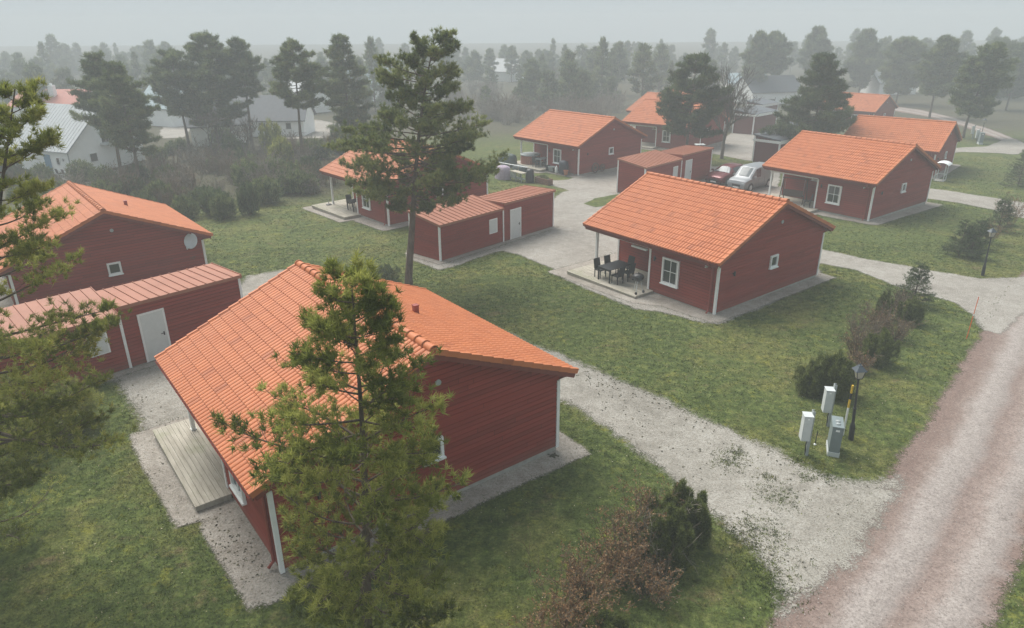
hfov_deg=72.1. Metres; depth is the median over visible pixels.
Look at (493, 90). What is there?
thicket shrub
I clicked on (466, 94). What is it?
thicket shrub
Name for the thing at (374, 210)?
red cottage
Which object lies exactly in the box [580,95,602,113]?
thicket shrub
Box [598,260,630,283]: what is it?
dining table
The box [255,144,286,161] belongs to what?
thicket shrub
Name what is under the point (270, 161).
juniper
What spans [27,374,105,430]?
young pine
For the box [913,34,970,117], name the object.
pine tree
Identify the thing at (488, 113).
thicket shrub
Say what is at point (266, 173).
thicket shrub
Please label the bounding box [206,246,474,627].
pine tree
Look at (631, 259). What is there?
garden chair
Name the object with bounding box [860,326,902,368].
evergreen shrub
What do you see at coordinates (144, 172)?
juniper
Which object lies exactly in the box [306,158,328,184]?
thicket shrub
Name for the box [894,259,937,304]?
spruce
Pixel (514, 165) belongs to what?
deck railing
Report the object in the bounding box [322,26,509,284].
pine tree
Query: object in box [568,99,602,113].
thicket shrub
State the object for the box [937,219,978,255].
spruce
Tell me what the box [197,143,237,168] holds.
thicket shrub
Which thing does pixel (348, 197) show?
garden chair
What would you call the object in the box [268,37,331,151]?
pine tree
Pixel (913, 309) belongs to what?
evergreen shrub
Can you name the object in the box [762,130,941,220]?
red cottage
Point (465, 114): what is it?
thicket shrub
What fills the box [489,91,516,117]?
thicket shrub
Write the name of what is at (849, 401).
marker post
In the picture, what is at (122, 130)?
pine tree
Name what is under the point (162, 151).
juniper
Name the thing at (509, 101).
thicket shrub
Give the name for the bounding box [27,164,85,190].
thicket shrub
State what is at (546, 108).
thicket shrub
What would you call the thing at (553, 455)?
drain leaves
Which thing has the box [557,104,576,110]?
thicket shrub
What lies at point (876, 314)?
brown shrub
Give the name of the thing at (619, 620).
evergreen shrub
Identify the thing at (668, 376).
fallen leaves
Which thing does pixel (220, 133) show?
juniper
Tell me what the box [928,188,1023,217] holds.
back drive
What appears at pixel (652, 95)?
red cottage
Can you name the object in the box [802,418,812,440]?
door
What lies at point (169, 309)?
storage shed
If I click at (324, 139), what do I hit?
thicket shrub
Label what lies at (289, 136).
thicket shrub
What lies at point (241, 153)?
juniper
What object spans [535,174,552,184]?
planter box
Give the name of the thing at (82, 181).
thicket shrub
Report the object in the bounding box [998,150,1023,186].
spruce
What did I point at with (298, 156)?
thicket shrub
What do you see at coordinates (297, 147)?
thicket shrub
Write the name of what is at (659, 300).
gravel strip
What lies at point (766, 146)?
dark roofed shed
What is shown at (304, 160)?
juniper
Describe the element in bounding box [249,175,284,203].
juniper
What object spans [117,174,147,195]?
juniper
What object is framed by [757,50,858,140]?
pine tree
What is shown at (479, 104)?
thicket shrub
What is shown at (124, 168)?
thicket shrub
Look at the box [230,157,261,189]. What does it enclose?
juniper
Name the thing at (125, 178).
thicket shrub
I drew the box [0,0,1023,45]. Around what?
sky
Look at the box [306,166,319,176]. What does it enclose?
juniper
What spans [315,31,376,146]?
pine tree
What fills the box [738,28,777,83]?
pine tree
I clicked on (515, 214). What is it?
door
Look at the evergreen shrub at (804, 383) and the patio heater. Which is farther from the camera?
the patio heater
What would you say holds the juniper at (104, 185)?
on the ground at (500, 138)
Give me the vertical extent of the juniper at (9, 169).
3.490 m
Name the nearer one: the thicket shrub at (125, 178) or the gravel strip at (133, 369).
the gravel strip at (133, 369)
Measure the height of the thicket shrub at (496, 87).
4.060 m
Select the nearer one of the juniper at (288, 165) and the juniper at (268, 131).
the juniper at (288, 165)
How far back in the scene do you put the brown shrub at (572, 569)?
15.97 m
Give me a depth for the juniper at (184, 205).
50.08 m
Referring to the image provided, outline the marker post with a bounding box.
[843,385,853,434]
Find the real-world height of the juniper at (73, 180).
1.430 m
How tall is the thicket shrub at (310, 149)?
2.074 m
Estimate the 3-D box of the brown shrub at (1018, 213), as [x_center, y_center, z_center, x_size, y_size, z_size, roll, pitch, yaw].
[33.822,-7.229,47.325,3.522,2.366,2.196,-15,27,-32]
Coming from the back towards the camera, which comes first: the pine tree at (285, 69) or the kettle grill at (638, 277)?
the pine tree at (285, 69)
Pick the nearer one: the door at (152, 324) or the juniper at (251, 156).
the door at (152, 324)
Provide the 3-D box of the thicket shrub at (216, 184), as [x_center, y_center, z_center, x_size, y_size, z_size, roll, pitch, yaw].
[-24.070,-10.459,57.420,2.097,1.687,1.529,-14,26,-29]
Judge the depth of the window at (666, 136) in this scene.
79.05 m
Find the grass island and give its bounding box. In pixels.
[584,194,617,206]
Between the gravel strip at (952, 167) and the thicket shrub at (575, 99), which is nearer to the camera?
the gravel strip at (952, 167)
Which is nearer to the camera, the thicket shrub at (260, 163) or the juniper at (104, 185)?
the juniper at (104, 185)
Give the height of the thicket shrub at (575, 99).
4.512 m
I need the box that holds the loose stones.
[115,284,1023,627]
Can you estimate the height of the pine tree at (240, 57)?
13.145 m
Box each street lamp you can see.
[848,363,866,440]
[981,227,997,275]
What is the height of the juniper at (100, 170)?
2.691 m
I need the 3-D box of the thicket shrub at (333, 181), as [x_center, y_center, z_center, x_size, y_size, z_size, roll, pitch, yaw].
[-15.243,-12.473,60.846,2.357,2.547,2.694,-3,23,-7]
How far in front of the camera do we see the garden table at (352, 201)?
51.08 m
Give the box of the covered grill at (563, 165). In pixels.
[558,160,568,173]
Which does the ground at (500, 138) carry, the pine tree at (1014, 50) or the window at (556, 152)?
the pine tree at (1014, 50)
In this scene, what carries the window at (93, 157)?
in the white house at (84, 141)
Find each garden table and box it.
[346,198,355,211]
[535,157,545,166]
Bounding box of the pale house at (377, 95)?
[346,68,389,100]
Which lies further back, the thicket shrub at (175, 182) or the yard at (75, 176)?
the yard at (75, 176)
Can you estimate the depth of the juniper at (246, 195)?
50.93 m
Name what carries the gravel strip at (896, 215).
on the ground at (500, 138)
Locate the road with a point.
(838, 602)
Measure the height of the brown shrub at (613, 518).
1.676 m
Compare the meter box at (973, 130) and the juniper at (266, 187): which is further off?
the meter box at (973, 130)
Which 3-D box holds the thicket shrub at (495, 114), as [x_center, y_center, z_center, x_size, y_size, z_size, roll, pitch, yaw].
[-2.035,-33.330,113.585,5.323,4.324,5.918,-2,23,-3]
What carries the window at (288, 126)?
in the white house at (263, 108)
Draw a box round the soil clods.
[119,370,838,606]
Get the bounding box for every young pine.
[0,359,63,462]
[0,401,67,552]
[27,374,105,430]
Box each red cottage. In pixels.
[0,180,212,304]
[152,260,578,573]
[311,139,487,225]
[513,109,647,175]
[567,171,835,314]
[622,98,728,148]
[626,92,684,127]
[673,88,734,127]
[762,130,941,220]
[820,92,898,119]
[844,114,962,175]
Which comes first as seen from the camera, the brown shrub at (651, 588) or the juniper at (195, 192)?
the brown shrub at (651, 588)
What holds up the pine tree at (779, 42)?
on the ground at (500, 138)
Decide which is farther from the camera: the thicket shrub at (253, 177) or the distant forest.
the distant forest
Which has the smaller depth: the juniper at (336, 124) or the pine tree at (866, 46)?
the juniper at (336, 124)
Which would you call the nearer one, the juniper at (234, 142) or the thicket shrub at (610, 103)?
the juniper at (234, 142)
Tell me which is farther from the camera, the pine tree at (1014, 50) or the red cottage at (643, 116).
the pine tree at (1014, 50)
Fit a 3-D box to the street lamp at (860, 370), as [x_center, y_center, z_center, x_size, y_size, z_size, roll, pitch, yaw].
[10.758,2.805,22.043,0.350,2.830,0.350,-4,22,2]
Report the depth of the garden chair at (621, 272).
35.72 m
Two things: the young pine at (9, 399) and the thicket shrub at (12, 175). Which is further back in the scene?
the thicket shrub at (12, 175)
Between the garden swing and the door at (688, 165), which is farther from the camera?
the door at (688, 165)
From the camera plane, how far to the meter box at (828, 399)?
22.81 m
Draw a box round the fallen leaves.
[2,286,1023,625]
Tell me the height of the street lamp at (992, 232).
2.760 m
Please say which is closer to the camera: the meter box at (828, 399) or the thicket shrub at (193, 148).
the meter box at (828, 399)
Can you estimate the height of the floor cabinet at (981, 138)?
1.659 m
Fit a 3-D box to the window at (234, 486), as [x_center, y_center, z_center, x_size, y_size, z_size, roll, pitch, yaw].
[-7.215,4.148,18.286,0.150,1.350,1.080,-17,28,-34]
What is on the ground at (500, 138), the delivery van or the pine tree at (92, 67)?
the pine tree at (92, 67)
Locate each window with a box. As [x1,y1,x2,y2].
[55,157,60,164]
[89,152,98,161]
[106,261,123,276]
[228,470,246,505]
[285,123,291,129]
[361,192,370,210]
[422,435,446,466]
[553,148,561,163]
[608,147,613,154]
[659,257,679,288]
[662,130,670,142]
[768,254,778,269]
[825,184,842,205]
[900,183,906,192]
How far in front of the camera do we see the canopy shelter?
62.50 m
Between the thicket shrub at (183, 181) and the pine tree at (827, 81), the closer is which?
the thicket shrub at (183, 181)
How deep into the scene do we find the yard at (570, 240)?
40.76 m
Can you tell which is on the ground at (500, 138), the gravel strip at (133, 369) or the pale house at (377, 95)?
the pale house at (377, 95)
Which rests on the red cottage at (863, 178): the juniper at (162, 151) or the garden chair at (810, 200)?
the garden chair at (810, 200)
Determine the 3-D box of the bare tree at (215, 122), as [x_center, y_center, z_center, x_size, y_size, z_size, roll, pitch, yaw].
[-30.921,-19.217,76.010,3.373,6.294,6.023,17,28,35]
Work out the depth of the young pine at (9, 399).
21.07 m
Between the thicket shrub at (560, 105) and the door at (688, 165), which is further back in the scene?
the thicket shrub at (560, 105)
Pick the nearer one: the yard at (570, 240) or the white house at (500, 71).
the yard at (570, 240)
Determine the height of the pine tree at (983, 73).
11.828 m
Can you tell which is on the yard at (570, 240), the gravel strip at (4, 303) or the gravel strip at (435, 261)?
the gravel strip at (435, 261)
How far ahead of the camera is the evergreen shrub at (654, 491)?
17.73 m
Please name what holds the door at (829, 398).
in the meter box at (828, 399)
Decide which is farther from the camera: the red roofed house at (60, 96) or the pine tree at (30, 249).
the red roofed house at (60, 96)
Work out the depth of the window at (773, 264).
34.19 m
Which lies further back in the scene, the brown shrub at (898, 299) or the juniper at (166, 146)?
the juniper at (166, 146)
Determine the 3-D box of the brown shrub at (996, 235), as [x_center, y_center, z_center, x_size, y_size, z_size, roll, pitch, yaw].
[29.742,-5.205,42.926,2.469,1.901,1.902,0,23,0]
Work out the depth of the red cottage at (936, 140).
66.79 m
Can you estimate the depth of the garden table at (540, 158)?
67.08 m
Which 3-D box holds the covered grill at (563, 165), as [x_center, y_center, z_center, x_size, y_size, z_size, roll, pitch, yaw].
[4.692,-13.429,64.243,0.633,1.251,0.971,-19,29,-37]
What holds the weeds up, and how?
on the ground at (500, 138)
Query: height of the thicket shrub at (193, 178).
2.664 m
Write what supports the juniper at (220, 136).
on the ground at (500, 138)
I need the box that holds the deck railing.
[500,162,527,175]
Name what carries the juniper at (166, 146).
on the ground at (500, 138)
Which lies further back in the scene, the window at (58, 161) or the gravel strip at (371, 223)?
the window at (58, 161)
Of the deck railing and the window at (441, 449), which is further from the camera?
the deck railing
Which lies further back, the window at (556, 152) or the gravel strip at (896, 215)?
the window at (556, 152)
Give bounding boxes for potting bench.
[510,170,525,182]
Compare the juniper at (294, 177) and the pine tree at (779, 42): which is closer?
the juniper at (294, 177)
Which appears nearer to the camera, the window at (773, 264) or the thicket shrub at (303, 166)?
the window at (773, 264)
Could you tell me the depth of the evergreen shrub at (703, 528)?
17.50 m
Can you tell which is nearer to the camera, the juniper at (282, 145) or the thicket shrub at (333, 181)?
the thicket shrub at (333, 181)
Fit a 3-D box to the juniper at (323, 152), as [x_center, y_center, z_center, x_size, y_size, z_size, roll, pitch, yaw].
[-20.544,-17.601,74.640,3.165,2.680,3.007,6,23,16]
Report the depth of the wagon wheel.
64.70 m
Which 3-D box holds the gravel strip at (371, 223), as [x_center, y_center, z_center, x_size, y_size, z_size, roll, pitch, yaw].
[-8.320,-8.095,53.105,11.663,0.110,10.260,-19,29,-38]
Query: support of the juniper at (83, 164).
on the ground at (500, 138)
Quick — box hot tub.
[520,152,540,164]
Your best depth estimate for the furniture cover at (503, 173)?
62.26 m
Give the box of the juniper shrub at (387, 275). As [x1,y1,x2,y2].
[376,263,402,280]
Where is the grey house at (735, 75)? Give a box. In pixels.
[725,73,765,85]
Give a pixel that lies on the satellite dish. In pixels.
(190, 241)
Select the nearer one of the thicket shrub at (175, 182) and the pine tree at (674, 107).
the thicket shrub at (175, 182)
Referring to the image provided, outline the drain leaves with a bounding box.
[547,453,558,457]
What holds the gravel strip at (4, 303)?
on the ground at (500, 138)
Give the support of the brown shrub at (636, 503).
on the ground at (500, 138)
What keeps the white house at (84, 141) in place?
on the ground at (500, 138)
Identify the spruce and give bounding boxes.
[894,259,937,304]
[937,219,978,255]
[948,224,990,257]
[971,216,993,247]
[989,194,1017,230]
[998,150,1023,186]
[1011,153,1023,175]
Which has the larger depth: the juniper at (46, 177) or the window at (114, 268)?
the juniper at (46, 177)
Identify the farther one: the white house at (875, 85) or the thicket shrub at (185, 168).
the white house at (875, 85)
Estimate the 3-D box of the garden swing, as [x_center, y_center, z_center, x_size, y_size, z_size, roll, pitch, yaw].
[21.138,-9.292,52.719,1.840,1.800,1.356,15,27,32]
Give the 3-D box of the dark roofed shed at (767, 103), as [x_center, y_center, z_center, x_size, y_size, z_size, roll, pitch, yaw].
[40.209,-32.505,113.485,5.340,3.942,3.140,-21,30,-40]
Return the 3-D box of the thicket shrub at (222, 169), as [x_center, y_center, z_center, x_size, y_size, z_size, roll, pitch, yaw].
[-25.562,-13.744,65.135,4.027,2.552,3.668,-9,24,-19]
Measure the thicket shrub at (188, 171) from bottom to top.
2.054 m
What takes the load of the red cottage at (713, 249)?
on the ground at (500, 138)
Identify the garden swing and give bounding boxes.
[779,177,808,204]
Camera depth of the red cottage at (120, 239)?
35.46 m
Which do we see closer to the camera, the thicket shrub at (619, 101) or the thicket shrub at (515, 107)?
the thicket shrub at (515, 107)
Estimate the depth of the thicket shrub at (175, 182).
56.52 m
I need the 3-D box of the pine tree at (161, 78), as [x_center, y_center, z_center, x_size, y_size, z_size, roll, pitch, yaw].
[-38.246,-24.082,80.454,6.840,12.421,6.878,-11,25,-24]
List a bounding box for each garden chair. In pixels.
[345,194,354,208]
[594,257,605,278]
[604,254,615,273]
[611,266,625,284]
[621,263,635,281]
[625,255,634,274]
[803,194,813,207]
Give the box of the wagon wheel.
[592,163,598,172]
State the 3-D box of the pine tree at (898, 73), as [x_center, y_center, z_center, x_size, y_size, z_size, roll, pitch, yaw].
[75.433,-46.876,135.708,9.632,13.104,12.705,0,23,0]
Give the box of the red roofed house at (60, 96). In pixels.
[7,83,91,118]
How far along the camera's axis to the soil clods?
18.99 m
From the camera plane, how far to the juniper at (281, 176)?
57.49 m
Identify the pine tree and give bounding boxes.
[0,75,138,516]
[65,49,144,174]
[86,59,162,179]
[141,47,202,154]
[175,29,253,147]
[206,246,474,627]
[220,36,266,148]
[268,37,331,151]
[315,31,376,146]
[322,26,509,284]
[655,51,735,144]
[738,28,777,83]
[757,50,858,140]
[762,28,794,74]
[795,25,833,77]
[842,27,885,92]
[877,35,931,103]
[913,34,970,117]
[947,40,1022,137]
[988,35,1019,56]
[995,40,1023,110]
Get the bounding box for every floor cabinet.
[826,415,844,457]
[977,132,984,144]
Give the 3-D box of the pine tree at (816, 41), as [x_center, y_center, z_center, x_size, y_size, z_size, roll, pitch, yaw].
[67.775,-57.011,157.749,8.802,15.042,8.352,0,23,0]
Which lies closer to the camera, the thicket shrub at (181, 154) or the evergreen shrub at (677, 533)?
the evergreen shrub at (677, 533)
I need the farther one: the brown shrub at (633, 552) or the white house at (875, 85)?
the white house at (875, 85)
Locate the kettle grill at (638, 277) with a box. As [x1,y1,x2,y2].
[633,272,644,294]
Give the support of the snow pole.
on the ground at (500, 138)
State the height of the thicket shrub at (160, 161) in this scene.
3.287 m
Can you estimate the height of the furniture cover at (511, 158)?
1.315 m
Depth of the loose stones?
20.18 m
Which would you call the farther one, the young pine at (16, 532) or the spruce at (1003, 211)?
the spruce at (1003, 211)
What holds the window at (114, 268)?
in the red cottage at (120, 239)
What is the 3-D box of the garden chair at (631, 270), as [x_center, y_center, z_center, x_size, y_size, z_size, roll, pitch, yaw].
[6.025,-2.194,36.310,0.460,0.960,0.565,-17,28,-35]
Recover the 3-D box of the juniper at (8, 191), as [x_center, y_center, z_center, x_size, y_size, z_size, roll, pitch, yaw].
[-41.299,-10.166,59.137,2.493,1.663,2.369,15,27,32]
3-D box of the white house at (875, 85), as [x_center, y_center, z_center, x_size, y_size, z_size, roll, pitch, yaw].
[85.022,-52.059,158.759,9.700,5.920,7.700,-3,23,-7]
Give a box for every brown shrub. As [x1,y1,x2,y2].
[501,574,599,627]
[512,526,606,612]
[532,529,639,602]
[535,568,634,627]
[580,510,664,586]
[586,495,649,548]
[595,466,684,546]
[618,543,683,609]
[627,489,701,572]
[839,327,871,356]
[843,307,884,341]
[846,345,882,370]
[859,299,903,333]
[881,312,928,341]
[883,281,924,313]
[976,213,1022,240]
[995,192,1023,224]
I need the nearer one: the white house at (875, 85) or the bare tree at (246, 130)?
the bare tree at (246, 130)
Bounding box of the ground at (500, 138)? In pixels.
[0,40,1023,627]
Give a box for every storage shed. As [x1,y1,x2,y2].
[0,262,242,404]
[407,185,555,260]
[616,145,713,192]
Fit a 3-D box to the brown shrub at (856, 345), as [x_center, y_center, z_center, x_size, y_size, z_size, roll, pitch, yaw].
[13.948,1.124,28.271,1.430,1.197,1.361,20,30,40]
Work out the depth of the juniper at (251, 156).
67.36 m
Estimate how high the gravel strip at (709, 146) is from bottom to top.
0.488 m
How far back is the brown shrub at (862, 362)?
26.91 m
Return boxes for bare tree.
[191,109,241,157]
[225,112,260,155]
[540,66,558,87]
[698,62,761,158]
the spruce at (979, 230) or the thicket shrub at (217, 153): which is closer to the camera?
the spruce at (979, 230)
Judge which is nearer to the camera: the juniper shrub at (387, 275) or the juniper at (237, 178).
the juniper shrub at (387, 275)
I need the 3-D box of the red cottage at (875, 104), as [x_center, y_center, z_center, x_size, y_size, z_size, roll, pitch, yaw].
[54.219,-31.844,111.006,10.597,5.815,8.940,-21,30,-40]
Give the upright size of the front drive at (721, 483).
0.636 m
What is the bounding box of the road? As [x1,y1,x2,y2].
[767,107,1023,627]
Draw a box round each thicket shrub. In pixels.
[0,164,44,192]
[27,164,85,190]
[73,174,90,185]
[94,162,144,179]
[96,161,138,195]
[126,153,159,175]
[142,170,189,187]
[148,161,191,188]
[151,186,176,205]
[152,147,183,170]
[160,162,208,190]
[170,144,201,160]
[170,181,195,198]
[171,160,196,174]
[173,163,196,180]
[185,134,217,158]
[185,147,220,174]
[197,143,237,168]
[204,177,227,190]
[215,153,254,178]
[241,162,267,182]
[249,149,280,174]
[249,167,280,180]
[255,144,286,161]
[260,166,292,193]
[277,159,320,183]
[281,128,295,144]
[282,135,316,159]
[288,147,309,161]
[291,143,316,156]
[300,174,324,194]
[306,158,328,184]
[320,132,329,142]
[323,156,341,184]
[447,88,478,104]
[455,97,483,120]
[473,93,492,117]
[479,80,502,99]
[481,100,504,119]
[483,96,512,120]
[485,80,504,98]
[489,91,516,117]
[493,91,528,107]
[503,93,526,118]
[503,96,527,116]
[504,100,533,122]
[521,103,538,119]
[535,93,555,113]
[550,92,579,111]
[554,92,588,112]
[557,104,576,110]
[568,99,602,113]
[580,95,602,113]
[584,99,613,115]
[591,94,622,115]
[600,88,636,112]
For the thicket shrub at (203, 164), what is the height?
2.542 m
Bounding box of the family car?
[705,163,742,185]
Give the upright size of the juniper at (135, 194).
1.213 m
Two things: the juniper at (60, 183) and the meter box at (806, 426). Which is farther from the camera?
the juniper at (60, 183)
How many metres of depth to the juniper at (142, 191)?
54.34 m
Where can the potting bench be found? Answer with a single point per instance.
(513, 175)
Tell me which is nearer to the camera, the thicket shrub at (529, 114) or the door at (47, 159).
the door at (47, 159)
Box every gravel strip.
[0,277,13,307]
[61,360,156,391]
[129,416,590,609]
[303,206,408,230]
[405,226,558,263]
[511,167,616,177]
[548,253,835,322]
[641,143,728,149]
[755,186,942,224]
[932,164,960,178]
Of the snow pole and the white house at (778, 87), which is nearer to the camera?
the snow pole
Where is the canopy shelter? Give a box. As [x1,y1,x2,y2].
[934,160,951,181]
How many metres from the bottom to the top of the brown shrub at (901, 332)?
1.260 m
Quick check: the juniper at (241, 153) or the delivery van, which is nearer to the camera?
the delivery van
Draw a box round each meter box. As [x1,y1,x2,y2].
[799,409,815,455]
[821,383,837,426]
[971,125,975,138]
[975,129,979,142]
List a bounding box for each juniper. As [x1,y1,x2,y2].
[0,149,26,178]
[5,185,36,201]
[26,161,53,180]
[39,177,62,195]
[40,173,61,181]
[63,177,82,183]
[64,159,96,180]
[87,163,119,185]
[90,177,126,193]
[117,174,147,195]
[125,162,149,182]
[130,190,142,197]
[139,185,164,202]
[140,192,157,201]
[145,145,167,163]
[145,177,174,203]
[164,143,175,154]
[170,193,199,219]
[173,137,186,151]
[186,184,220,206]
[195,186,224,215]
[207,127,229,143]
[207,192,238,220]
[210,129,231,143]
[216,188,231,199]
[221,132,245,160]
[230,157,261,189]
[231,146,247,161]
[234,149,250,163]
[235,179,259,215]
[236,152,261,165]
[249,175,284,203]
[257,119,281,154]
[260,155,285,176]
[266,133,295,160]
[270,169,294,192]
[276,159,302,173]
[282,167,319,194]
[291,173,321,192]
[295,137,316,153]
[295,154,321,170]
[304,136,333,158]
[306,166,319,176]
[329,121,341,153]
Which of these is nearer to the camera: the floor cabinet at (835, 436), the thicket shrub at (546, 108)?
the floor cabinet at (835, 436)
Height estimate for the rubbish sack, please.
1.261 m
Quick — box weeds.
[705,443,847,622]
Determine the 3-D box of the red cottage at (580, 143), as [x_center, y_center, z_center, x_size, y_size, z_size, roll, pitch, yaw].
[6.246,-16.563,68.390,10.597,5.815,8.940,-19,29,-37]
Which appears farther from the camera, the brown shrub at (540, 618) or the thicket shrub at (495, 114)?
the thicket shrub at (495, 114)
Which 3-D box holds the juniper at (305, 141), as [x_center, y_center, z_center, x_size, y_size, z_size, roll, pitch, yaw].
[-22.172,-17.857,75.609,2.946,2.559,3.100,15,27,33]
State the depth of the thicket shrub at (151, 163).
70.22 m
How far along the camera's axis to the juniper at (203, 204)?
50.97 m
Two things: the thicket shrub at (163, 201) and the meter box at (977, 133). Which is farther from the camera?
the meter box at (977, 133)
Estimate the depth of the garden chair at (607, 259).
37.32 m
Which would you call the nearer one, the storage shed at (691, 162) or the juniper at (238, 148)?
the storage shed at (691, 162)
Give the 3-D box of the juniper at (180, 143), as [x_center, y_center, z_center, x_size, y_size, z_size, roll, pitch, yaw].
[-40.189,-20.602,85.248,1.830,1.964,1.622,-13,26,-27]
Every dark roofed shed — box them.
[732,105,778,134]
[745,98,779,109]
[751,132,790,161]
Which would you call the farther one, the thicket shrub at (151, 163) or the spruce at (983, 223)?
the thicket shrub at (151, 163)
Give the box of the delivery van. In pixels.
[728,162,773,190]
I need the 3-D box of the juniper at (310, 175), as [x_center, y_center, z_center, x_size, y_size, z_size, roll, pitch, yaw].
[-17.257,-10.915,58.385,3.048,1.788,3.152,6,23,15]
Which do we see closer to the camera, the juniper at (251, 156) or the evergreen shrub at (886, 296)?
the evergreen shrub at (886, 296)
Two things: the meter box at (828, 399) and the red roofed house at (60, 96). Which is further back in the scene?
the red roofed house at (60, 96)
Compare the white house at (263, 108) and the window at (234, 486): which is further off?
the white house at (263, 108)
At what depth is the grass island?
54.22 m
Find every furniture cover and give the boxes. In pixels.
[495,165,510,179]
[498,153,516,167]
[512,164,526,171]
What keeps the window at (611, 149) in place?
in the red cottage at (580, 143)
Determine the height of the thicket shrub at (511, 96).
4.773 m
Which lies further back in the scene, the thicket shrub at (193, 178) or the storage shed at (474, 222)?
the thicket shrub at (193, 178)
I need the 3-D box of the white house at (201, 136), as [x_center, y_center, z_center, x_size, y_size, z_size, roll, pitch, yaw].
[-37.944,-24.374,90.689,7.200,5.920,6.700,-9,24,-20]
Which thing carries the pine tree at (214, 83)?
on the ground at (500, 138)
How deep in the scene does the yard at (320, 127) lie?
102.27 m
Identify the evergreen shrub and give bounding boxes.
[567,598,630,627]
[631,500,698,577]
[641,486,660,518]
[657,478,713,546]
[793,357,835,398]
[809,348,856,400]
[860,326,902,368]
[875,289,896,318]
[894,296,926,325]
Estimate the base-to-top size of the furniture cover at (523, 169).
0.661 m
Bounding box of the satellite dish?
[184,233,196,249]
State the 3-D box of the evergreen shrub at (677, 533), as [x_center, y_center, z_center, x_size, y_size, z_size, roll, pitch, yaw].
[3.710,5.309,16.985,1.617,1.922,1.644,0,23,0]
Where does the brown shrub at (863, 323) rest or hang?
on the ground at (500, 138)
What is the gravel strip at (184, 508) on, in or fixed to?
on the ground at (500, 138)
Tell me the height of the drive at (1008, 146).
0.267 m
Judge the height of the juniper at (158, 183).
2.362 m
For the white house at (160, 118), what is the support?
on the ground at (500, 138)
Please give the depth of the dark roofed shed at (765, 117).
94.11 m
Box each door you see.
[43,154,53,171]
[139,310,168,361]
[511,209,519,238]
[685,160,691,178]
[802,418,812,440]
[824,392,834,411]
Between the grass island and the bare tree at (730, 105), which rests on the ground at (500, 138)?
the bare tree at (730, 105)
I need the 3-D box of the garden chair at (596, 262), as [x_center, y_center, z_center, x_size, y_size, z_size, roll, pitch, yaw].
[4.597,-2.413,36.859,0.460,0.960,0.565,-17,28,-35]
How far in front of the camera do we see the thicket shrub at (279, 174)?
57.15 m
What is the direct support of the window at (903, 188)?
in the red cottage at (863, 178)
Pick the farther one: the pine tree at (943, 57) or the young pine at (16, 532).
the pine tree at (943, 57)
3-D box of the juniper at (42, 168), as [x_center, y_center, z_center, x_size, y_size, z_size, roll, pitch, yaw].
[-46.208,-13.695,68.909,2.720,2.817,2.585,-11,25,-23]
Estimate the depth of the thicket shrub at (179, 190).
54.67 m
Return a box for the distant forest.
[0,26,1023,111]
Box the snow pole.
[966,297,978,338]
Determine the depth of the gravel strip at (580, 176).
64.92 m
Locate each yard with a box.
[55,170,118,182]
[158,126,189,137]
[286,120,339,138]
[406,133,1023,333]
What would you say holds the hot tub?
on the red cottage at (580, 143)
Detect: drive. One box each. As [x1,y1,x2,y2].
[9,269,905,627]
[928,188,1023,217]
[955,138,1023,153]
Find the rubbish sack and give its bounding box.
[526,168,533,182]
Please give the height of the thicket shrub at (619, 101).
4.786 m
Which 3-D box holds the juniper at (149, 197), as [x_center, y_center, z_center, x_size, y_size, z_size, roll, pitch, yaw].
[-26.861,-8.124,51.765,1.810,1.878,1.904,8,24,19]
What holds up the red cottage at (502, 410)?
on the ground at (500, 138)
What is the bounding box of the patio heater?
[631,245,647,250]
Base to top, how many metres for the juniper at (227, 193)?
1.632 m
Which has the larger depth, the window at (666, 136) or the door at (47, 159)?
the window at (666, 136)
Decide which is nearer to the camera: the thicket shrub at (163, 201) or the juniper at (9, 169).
the thicket shrub at (163, 201)
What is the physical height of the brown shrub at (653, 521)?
2.197 m
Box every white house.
[0,103,144,174]
[143,84,185,126]
[185,100,247,146]
[233,95,316,136]
[288,81,331,112]
[491,58,523,81]
[731,75,801,103]
[860,70,915,94]
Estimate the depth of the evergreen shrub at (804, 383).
25.02 m
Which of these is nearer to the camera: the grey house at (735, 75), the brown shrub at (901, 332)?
the brown shrub at (901, 332)
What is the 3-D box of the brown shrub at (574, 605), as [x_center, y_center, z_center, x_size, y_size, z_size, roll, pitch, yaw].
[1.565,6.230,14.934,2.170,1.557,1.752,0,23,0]
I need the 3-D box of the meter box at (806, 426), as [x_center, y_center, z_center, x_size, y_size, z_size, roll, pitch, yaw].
[8.933,3.780,21.433,0.350,1.850,0.320,3,23,7]
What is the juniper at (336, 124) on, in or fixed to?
on the ground at (500, 138)
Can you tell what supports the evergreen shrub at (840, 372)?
on the ground at (500, 138)
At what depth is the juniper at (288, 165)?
59.92 m
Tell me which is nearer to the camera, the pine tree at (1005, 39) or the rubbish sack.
the rubbish sack
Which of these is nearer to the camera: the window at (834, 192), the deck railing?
the window at (834, 192)
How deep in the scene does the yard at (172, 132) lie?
101.10 m

